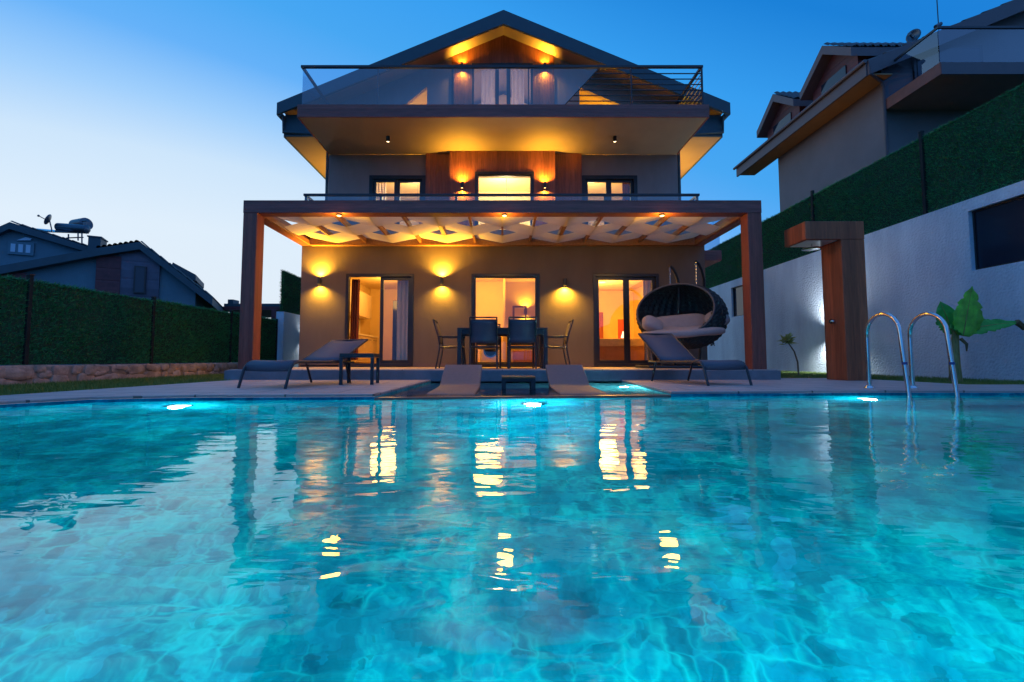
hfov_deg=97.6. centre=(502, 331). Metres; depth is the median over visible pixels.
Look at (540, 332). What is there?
dining table
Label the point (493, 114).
house
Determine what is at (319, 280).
wall lamp
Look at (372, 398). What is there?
pool basin
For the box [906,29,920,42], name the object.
satellite dish
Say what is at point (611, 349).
sofa
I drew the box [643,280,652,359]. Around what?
sheer curtain
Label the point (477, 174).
upper window
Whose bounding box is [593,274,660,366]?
sliding door
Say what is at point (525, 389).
shelf water
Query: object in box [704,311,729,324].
pillow
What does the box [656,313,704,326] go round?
back cushion
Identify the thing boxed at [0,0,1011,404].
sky
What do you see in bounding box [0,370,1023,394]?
lawn grass
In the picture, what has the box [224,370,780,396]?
patio step
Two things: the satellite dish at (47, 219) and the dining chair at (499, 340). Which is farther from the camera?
the satellite dish at (47, 219)
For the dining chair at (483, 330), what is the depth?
8.52 m
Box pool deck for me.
[0,378,1023,403]
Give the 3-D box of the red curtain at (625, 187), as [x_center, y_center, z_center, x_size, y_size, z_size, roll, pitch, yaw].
[3.540,-3.309,12.729,0.240,1.900,0.052,0,-4,0]
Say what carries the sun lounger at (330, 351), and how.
on the pool deck
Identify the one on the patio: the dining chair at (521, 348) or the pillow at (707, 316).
the dining chair at (521, 348)
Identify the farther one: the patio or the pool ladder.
the patio
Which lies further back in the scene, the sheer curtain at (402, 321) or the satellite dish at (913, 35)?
the satellite dish at (913, 35)
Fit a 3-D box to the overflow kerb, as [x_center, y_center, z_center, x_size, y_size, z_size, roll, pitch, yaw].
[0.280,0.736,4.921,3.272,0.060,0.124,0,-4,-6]
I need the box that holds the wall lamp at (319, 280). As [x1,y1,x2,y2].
[317,277,321,283]
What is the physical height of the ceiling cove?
0.040 m
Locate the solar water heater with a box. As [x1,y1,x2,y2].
[36,218,92,242]
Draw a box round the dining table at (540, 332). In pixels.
[457,328,547,368]
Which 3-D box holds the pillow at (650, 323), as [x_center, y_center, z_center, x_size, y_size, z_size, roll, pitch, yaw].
[3.104,-0.143,9.243,0.468,0.385,0.278,1,-4,-20]
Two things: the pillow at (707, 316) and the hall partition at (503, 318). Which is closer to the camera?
the pillow at (707, 316)
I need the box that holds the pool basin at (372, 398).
[0,393,1023,407]
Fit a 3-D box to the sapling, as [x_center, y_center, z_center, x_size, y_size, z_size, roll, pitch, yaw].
[6.769,0.534,10.572,0.451,1.044,0.445,-1,-4,9]
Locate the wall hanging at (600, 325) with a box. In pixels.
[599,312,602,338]
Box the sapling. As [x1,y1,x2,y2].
[779,332,798,375]
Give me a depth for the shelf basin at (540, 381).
6.02 m
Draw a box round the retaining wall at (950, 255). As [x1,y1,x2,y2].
[707,180,1023,381]
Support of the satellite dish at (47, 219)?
attached to the neighbour house at (137, 268)
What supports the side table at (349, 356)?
on the pool deck
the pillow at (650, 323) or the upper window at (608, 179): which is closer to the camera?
the pillow at (650, 323)
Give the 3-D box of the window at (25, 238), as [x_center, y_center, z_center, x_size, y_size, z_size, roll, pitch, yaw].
[-22.345,-4.328,20.950,0.508,0.186,0.089,2,-4,-27]
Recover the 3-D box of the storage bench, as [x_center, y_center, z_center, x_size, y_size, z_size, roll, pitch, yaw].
[0.700,0.764,13.128,0.800,0.420,0.500,0,-4,0]
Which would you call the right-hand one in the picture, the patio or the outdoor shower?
the outdoor shower
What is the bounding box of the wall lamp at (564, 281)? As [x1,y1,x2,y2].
[563,278,566,285]
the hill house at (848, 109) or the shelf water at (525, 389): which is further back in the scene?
the hill house at (848, 109)
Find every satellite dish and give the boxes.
[37,214,51,229]
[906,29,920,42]
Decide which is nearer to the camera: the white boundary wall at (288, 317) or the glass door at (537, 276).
the glass door at (537, 276)
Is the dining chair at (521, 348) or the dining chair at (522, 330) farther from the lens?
the dining chair at (521, 348)
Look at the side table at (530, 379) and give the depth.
6.22 m
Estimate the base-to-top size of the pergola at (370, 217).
3.149 m
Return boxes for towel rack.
[512,306,526,318]
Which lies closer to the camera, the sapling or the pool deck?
the pool deck
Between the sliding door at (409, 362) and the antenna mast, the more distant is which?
the antenna mast
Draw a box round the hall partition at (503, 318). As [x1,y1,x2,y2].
[503,278,504,361]
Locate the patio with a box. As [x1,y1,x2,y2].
[230,367,774,369]
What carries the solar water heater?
on the neighbour house at (137, 268)
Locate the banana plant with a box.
[935,286,1023,381]
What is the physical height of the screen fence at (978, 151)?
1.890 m
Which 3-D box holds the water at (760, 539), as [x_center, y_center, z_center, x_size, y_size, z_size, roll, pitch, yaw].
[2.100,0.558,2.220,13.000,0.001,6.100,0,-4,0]
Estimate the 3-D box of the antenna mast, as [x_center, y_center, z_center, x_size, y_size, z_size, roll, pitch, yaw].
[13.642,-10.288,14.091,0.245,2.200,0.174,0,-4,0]
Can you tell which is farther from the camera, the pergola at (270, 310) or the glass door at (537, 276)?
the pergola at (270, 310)
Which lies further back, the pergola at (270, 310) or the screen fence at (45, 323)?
the pergola at (270, 310)
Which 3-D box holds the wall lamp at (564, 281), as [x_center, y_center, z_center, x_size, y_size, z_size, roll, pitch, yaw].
[1.490,-1.182,10.676,0.090,0.160,0.135,0,-4,0]
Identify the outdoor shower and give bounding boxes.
[784,221,867,380]
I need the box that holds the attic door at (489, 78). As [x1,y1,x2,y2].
[472,63,532,103]
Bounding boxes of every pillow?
[642,315,662,330]
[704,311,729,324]
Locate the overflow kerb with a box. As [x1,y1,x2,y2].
[374,394,670,399]
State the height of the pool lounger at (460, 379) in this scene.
0.610 m
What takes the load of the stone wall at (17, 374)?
on the ground
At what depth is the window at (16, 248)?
20.84 m
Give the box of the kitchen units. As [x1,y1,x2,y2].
[349,286,377,361]
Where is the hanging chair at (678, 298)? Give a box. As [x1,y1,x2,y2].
[635,260,728,367]
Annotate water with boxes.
[0,395,1023,681]
[381,382,661,396]
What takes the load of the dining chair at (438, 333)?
on the patio
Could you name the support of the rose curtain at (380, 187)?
hanging from the house at (493, 114)
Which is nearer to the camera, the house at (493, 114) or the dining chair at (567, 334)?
the dining chair at (567, 334)
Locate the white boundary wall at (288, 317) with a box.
[276,269,300,366]
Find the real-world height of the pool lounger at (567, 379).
0.610 m
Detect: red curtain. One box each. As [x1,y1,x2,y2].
[350,279,359,359]
[622,183,629,199]
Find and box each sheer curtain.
[396,280,408,359]
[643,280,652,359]
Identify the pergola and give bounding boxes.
[214,299,281,318]
[238,200,766,368]
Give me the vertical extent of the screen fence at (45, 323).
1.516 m
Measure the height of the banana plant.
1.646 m
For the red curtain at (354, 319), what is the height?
1.990 m
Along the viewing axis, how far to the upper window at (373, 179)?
12.42 m
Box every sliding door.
[344,274,413,366]
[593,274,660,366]
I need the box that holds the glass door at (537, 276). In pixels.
[471,274,539,366]
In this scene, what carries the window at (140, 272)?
in the neighbour house at (137, 268)
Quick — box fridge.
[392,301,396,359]
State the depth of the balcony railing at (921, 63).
14.15 m
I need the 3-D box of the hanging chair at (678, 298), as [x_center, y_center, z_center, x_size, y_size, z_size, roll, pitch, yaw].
[3.768,-0.372,9.454,1.837,2.268,1.191,0,-4,0]
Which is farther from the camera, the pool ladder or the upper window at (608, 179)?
the upper window at (608, 179)
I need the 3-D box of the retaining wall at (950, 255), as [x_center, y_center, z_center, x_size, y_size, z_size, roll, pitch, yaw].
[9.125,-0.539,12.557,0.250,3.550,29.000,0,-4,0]
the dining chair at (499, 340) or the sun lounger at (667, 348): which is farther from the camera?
the dining chair at (499, 340)
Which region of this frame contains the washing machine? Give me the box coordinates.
[480,345,498,361]
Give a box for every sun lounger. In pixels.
[237,339,367,388]
[638,333,752,385]
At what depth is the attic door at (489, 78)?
12.73 m
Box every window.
[7,241,34,255]
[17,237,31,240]
[133,266,146,293]
[369,175,425,224]
[475,172,533,225]
[582,175,637,224]
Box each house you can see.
[0,221,223,365]
[277,10,730,366]
[733,0,1023,211]
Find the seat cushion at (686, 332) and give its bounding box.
[642,325,725,337]
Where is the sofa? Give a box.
[600,339,644,359]
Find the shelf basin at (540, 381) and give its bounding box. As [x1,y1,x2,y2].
[374,381,670,397]
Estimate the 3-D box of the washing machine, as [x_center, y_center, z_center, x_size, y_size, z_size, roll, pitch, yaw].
[-0.330,0.527,12.547,0.580,0.820,0.588,0,-4,0]
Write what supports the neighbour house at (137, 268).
on the ground
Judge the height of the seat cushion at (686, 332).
0.303 m
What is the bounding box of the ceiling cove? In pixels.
[599,280,642,288]
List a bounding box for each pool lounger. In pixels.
[426,365,481,394]
[545,365,608,394]
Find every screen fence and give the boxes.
[0,273,277,364]
[705,81,1023,287]
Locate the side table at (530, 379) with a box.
[502,376,535,388]
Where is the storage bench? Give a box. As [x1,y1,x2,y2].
[512,351,531,361]
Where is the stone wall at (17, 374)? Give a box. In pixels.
[0,362,237,384]
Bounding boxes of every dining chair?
[433,319,465,368]
[469,317,497,368]
[476,324,501,367]
[507,317,536,368]
[510,343,534,367]
[540,319,573,368]
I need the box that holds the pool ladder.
[863,312,959,395]
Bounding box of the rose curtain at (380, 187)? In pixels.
[376,183,385,199]
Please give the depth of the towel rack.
13.27 m
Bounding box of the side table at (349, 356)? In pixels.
[339,353,379,384]
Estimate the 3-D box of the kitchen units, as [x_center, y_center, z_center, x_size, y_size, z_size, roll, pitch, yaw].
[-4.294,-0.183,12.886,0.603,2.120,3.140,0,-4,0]
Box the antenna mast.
[934,0,942,30]
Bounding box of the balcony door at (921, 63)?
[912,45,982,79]

